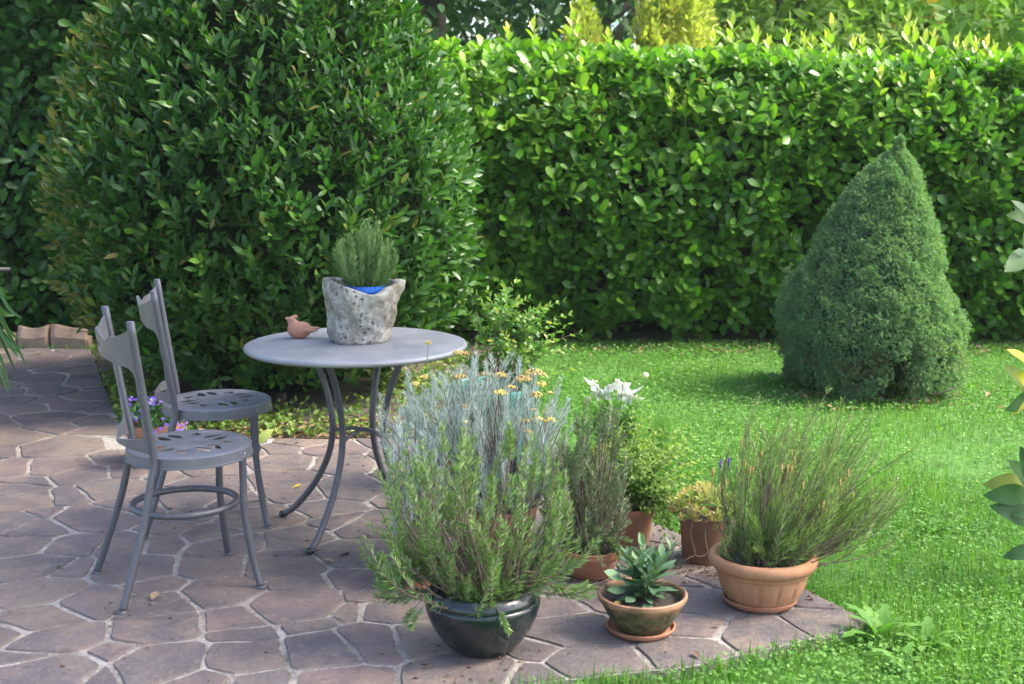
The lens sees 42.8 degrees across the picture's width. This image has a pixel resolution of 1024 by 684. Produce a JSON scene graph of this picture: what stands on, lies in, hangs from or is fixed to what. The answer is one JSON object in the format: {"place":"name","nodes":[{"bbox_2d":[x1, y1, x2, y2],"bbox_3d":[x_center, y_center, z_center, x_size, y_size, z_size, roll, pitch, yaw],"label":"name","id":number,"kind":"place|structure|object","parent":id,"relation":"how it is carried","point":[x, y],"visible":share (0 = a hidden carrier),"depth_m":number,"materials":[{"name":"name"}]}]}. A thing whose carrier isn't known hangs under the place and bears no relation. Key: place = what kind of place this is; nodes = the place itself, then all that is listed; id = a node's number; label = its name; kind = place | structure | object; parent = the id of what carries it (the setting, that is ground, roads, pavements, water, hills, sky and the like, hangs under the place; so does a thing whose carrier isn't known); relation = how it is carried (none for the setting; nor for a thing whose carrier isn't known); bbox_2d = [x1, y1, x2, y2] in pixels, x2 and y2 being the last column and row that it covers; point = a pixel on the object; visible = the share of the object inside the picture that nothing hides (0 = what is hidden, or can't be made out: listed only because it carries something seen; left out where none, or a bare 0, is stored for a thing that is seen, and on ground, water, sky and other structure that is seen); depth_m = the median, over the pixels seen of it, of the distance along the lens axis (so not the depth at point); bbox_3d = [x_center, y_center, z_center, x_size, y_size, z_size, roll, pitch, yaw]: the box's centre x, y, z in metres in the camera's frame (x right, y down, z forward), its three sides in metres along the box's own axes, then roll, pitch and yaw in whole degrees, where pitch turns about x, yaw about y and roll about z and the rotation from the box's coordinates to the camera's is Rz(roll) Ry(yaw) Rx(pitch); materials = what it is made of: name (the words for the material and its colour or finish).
{"place":"outdoors","nodes":[
{"label":"outdoors","id":0,"kind":"place"},
{"bbox_2d":[90,342,517,439],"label":"flower bed soil","id":1,"kind":"structure","parent":0,"point":[317,397],"depth_m":7.60,"materials":[{"name":"brown soil"}]},
{"bbox_2d":[26,0,489,400],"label":"bay bush","id":2,"kind":"object","parent":1,"relation":"on","point":[263,156],"visible":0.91,"depth_m":6.76,"materials":[{"name":"green plant"}]},
{"bbox_2d":[90,339,471,438],"bbox_3d":[-1.592,0.226,7.871,2.660,0.141,2.817,0,9,0],"label":"ground cover","id":3,"kind":"object","parent":1,"relation":"on","point":[150,383],"visible":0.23,"depth_m":7.17,"materials":[{"name":"green plant"}]},
{"bbox_2d":[0,348,870,683],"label":"patio","id":4,"kind":"structure","parent":0,"point":[62,454],"depth_m":4.33,"materials":[{"name":"stone"}]},
{"bbox_2d":[0,267,11,271],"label":"handrail","id":5,"kind":"object","parent":4,"relation":"on","point":[5,269],"visible":1,"depth_m":6.62,"materials":[{"name":"grey metal"}]},
{"bbox_2d":[0,288,27,394],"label":"strap leaf plant","id":6,"kind":"object","parent":4,"relation":"on","point":[11,344],"visible":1,"depth_m":6.16,"materials":[{"name":"green plant"}]},
{"bbox_2d":[117,391,188,451],"bbox_3d":[-1.636,0.388,5.978,0.328,0.330,0.336,0,9,0],"label":"potted bellflower","id":7,"kind":"object","parent":4,"relation":"on","point":[160,421],"visible":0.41,"depth_m":5.90,"materials":[{"name":"plant"}]},
{"bbox_2d":[151,592,159,599],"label":"fallen leaf","id":8,"kind":"object","parent":4,"relation":"on","point":[154,595],"visible":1,"depth_m":4.26,"materials":[{"name":"beige plant"}]},
{"bbox_2d":[91,306,266,613],"bbox_3d":[-1.125,0.352,4.364,0.515,0.928,0.461,-5,11,-28],"label":"bistro chair","id":9,"kind":"object","parent":4,"relation":"on","point":[119,351],"visible":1,"depth_m":4.29,"materials":[{"name":"grey paint"}]},
{"bbox_2d":[136,279,272,538],"bbox_3d":[-1.194,0.234,5.081,0.515,0.928,0.461,-2,10,-13],"label":"bistro chair","id":10,"kind":"object","parent":4,"relation":"on","point":[177,405],"visible":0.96,"depth_m":4.98,"materials":[{"name":"grey paint"}]},
{"bbox_2d":[259,429,273,443],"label":"leaf","id":11,"kind":"object","parent":4,"relation":"on","point":[264,436],"visible":0.87,"depth_m":6.27,"materials":[{"name":"plant"}]},
{"bbox_2d":[243,327,466,554],"bbox_3d":[-0.585,0.358,4.965,0.834,0.720,0.834,0,9,0],"label":"bistro table","id":12,"kind":"object","parent":4,"relation":"on","point":[319,350],"visible":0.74,"depth_m":4.84,"materials":[{"name":"grey paint"}]},
{"bbox_2d":[285,315,319,337],"bbox_3d":[-0.804,-0.058,5.005,0.128,0.092,0.063,0,9,0],"label":"clay bird","id":13,"kind":"object","parent":12,"relation":"on","point":[296,328],"visible":1,"depth_m":4.99},
{"bbox_2d":[322,277,405,344],"bbox_3d":[-0.557,-0.121,4.915,0.315,0.241,0.263,0,9,0],"label":"stone planter","id":14,"kind":"object","parent":12,"relation":"on","point":[355,317],"visible":0.92,"depth_m":4.84,"materials":[{"name":"stone"}]},
{"bbox_2d":[331,219,399,294],"bbox_3d":[-0.550,-0.280,4.880,0.267,0.368,0.250,0,9,0],"label":"potted rosemary","id":15,"kind":"object","parent":14,"relation":"in","point":[369,267],"visible":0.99,"depth_m":4.84,"materials":[{"name":"green plant"}]},
{"bbox_2d":[9,442,832,683],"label":"fallen leaves","id":16,"kind":"object","parent":4,"relation":"on","point":[679,567],"visible":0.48,"depth_m":4.43,"materials":[{"name":"brown plant"}]},
{"bbox_2d":[374,349,577,563],"bbox_3d":[-0.124,0.396,4.590,0.728,0.768,0.475,0,9,0],"label":"potted curry plant","id":17,"kind":"object","parent":4,"relation":"on","point":[468,416],"visible":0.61,"depth_m":4.52,"materials":[{"name":"grey plant"}]},
{"bbox_2d":[356,418,602,657],"bbox_3d":[-0.098,0.562,3.808,0.720,0.695,0.528,0,9,0],"label":"potted rosemary","id":18,"kind":"object","parent":4,"relation":"on","point":[484,605],"visible":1,"depth_m":3.74,"materials":[{"name":"green plant"}]},
{"bbox_2d":[448,277,582,465],"bbox_3d":[0.015,0.169,5.605,0.585,0.884,0.392,0,9,0],"label":"potted shrub","id":19,"kind":"object","parent":4,"relation":"on","point":[503,347],"visible":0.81,"depth_m":5.56,"materials":[{"name":"green plant"}]},
{"bbox_2d":[537,398,638,580],"bbox_3d":[0.282,0.496,4.455,0.397,0.614,0.369,0,9,0],"label":"potted rosemary","id":20,"kind":"object","parent":4,"relation":"on","point":[594,521],"visible":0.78,"depth_m":4.43,"materials":[{"name":"green plant"}]},
{"bbox_2d":[606,618,675,641],"bbox_3d":[0.393,0.872,3.996,0.213,0.022,0.213,0,9,0],"label":"saucer","id":21,"kind":"object","parent":4,"relation":"on","point":[612,628],"visible":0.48,"depth_m":3.93,"materials":[{"name":"orange ceramic"}]},
{"bbox_2d":[597,533,687,635],"bbox_3d":[0.397,0.731,3.973,0.274,0.292,0.274,0,9,0],"label":"potted sage","id":22,"kind":"object","parent":21,"relation":"on","point":[644,599],"visible":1,"depth_m":3.94,"materials":[{"name":"plant"}]},
{"bbox_2d":[588,403,715,545],"bbox_3d":[0.488,0.478,4.800,0.512,0.536,0.476,0,9,0],"label":"potted oregano","id":23,"kind":"object","parent":4,"relation":"on","point":[648,496],"visible":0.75,"depth_m":4.75,"materials":[{"name":"green plant"}]},
{"bbox_2d":[693,651,699,658],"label":"fallen leaf","id":24,"kind":"object","parent":4,"relation":"on","point":[697,654],"visible":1,"depth_m":3.79,"materials":[{"name":"beige plant"}]},
{"bbox_2d":[666,480,736,564],"bbox_3d":[0.683,0.635,4.644,0.271,0.279,0.266,0,9,0],"label":"potted sedum","id":25,"kind":"object","parent":4,"relation":"on","point":[700,537],"visible":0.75,"depth_m":4.59,"materials":[{"name":"brown ceramic"},{"name":"dark soil"},{"name":"yellow-green leaf"}]},
{"bbox_2d":[722,591,797,613],"bbox_3d":[0.802,0.831,4.232,0.243,0.026,0.243,0,9,0],"label":"saucer","id":26,"kind":"object","parent":4,"relation":"on","point":[756,609],"visible":0.36,"depth_m":4.13,"materials":[{"name":"orange ceramic"}]},
{"bbox_2d":[708,385,917,607],"bbox_3d":[0.959,0.476,4.207,0.675,0.718,0.459,0,9,0],"label":"potted lavender","id":27,"kind":"object","parent":26,"relation":"on","point":[757,560],"visible":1,"depth_m":4.13,"materials":[{"name":"plant"}]},
{"bbox_3d":[-0.320,0.804,4.404,0.195,0.022,0.195,0,9,0],"label":"saucer","id":28,"kind":"object","parent":4,"relation":"on","visible":0},
{"bbox_2d":[376,340,467,586],"bbox_3d":[-0.304,0.402,4.375,0.314,0.808,0.249,0,9,0],"label":"potted curry plant","id":29,"kind":"object","parent":28,"relation":"on","point":[415,443],"visible":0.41,"depth_m":4.38,"materials":[{"name":"grey plant"}]},
{"bbox_2d":[0,331,1023,683],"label":"lawn","id":30,"kind":"structure","parent":0,"point":[769,335],"depth_m":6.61,"materials":[{"name":"plant"}]},
{"bbox_2d":[0,324,92,348],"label":"stone edging","id":31,"kind":"object","parent":30,"relation":"on","point":[56,335],"visible":0.58,"depth_m":9.12,"materials":[{"name":"beige stone"}]},
{"bbox_2d":[0,0,168,339],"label":"laurel hedge","id":32,"kind":"object","parent":30,"relation":"on","point":[33,33],"visible":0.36,"depth_m":9.11,"materials":[{"name":"green plant"}]},
{"bbox_2d":[570,327,602,343],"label":"weed","id":33,"kind":"object","parent":30,"relation":"on","point":[586,336],"visible":0.84,"depth_m":9.38,"materials":[{"name":"green plant"}]},
{"bbox_2d":[185,336,1023,438],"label":"dead leaves","id":34,"kind":"object","parent":30,"relation":"on","point":[295,436],"visible":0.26,"depth_m":7.36,"materials":[{"name":"brown plant"}]},
{"bbox_2d":[571,372,653,474],"bbox_3d":[0.434,0.366,5.641,0.354,0.482,0.371,0,9,0],"label":"balloon flower plant","id":35,"kind":"object","parent":30,"relation":"on","point":[625,394],"visible":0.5,"depth_m":5.61,"materials":[{"name":"white plant"}]},
{"bbox_2d":[557,0,718,111],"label":"golden conifer","id":36,"kind":"object","parent":30,"relation":"on","point":[671,22],"visible":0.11,"depth_m":11.04,"materials":[{"name":"yellow plant"}]},
{"bbox_2d":[632,408,680,482],"bbox_3d":[0.628,0.456,5.652,0.239,0.354,0.179,0,9,0],"label":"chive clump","id":37,"kind":"object","parent":30,"relation":"on","point":[660,440],"visible":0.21,"depth_m":5.63,"materials":[{"name":"green plant"}]},
{"bbox_2d":[372,4,1023,342],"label":"laurel hedge","id":38,"kind":"object","parent":30,"relation":"on","point":[694,213],"visible":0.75,"depth_m":9.16,"materials":[{"name":"green plant"}]},
{"bbox_2d":[753,371,786,386],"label":"weed","id":39,"kind":"object","parent":30,"relation":"on","point":[772,375],"visible":0.83,"depth_m":7.87,"materials":[{"name":"green plant"}]},
{"bbox_2d":[773,133,972,405],"bbox_3d":[2.127,-0.452,7.673,1.149,1.549,1.153,0,9,0],"label":"dwarf spruce","id":40,"kind":"object","parent":30,"relation":"on","point":[869,302],"visible":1,"depth_m":7.37,"materials":[{"name":"green plant"}]},
{"bbox_2d":[842,603,920,639],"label":"dandelion","id":41,"kind":"object","parent":30,"relation":"on","point":[872,621],"visible":0.82,"depth_m":4.01,"materials":[{"name":"green plant"}]},
{"bbox_2d":[871,641,922,671],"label":"dandelion","id":42,"kind":"object","parent":30,"relation":"on","point":[907,647],"visible":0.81,"depth_m":3.80,"materials":[{"name":"green plant"}]},
{"bbox_2d":[894,615,964,651],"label":"dandelion","id":43,"kind":"object","parent":30,"relation":"on","point":[928,623],"visible":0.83,"depth_m":3.94,"materials":[{"name":"green plant"}]},
{"bbox_2d":[916,518,953,534],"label":"weed","id":44,"kind":"object","parent":30,"relation":"on","point":[932,520],"visible":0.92,"depth_m":5.05,"materials":[{"name":"green plant"}]},
{"bbox_2d":[982,200,1023,559],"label":"broad leaf sapling","id":45,"kind":"object","parent":30,"relation":"on","point":[1006,493],"visible":1,"depth_m":4.41,"materials":[{"name":"green plant"}]},
{"bbox_2d":[350,0,1008,44],"label":"sky","id":46,"kind":"structure","parent":0,"point":[536,10],"materials":[{"name":"white"}]},
{"bbox_2d":[457,14,1023,111],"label":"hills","id":47,"kind":"structure","parent":0,"point":[615,24],"depth_m":136.37,"materials":[{"name":"green plant"}]},
{"label":"ground","id":48,"kind":"structure","parent":0,"visible":0},
{"bbox_2d":[358,0,660,111],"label":"dark tree","id":49,"kind":"object","parent":48,"relation":"on","point":[434,11],"visible":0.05,"depth_m":12.79,"materials":[{"name":"green plant"}]},
{"bbox_2d":[427,0,846,111],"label":"dark tree","id":50,"kind":"object","parent":48,"relation":"on","point":[608,18],"visible":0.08,"depth_m":15.50,"materials":[{"name":"green plant"}]},
{"bbox_2d":[511,4,955,111],"bbox_3d":[3.159,-7.297,23.099,10.019,10.127,11.489,6,11,31],"label":"tree","id":51,"kind":"object","parent":48,"relation":"on","point":[619,19],"depth_m":21.89,"materials":[{"name":"green plant"}]},
{"bbox_2d":[635,0,962,111],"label":"yellowing tree","id":52,"kind":"object","parent":48,"relation":"on","point":[772,18],"visible":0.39,"depth_m":12.78,"materials":[{"name":"green plant"}]},
{"bbox_2d":[714,0,1023,111],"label":"walnut tree","id":53,"kind":"object","parent":48,"relation":"on","point":[977,23],"visible":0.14,"depth_m":12.93,"materials":[{"name":"green plant"}]},
{"bbox_2d":[738,3,1023,111],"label":"tree","id":54,"kind":"object","parent":48,"relation":"on","point":[979,44],"depth_m":23.44,"materials":[{"name":"green plant"}]},
{"bbox_2d":[875,0,1023,111],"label":"walnut tree","id":55,"kind":"object","parent":48,"relation":"on","point":[994,10],"visible":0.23,"depth_m":13.21,"materials":[{"name":"green plant"}]}
]}

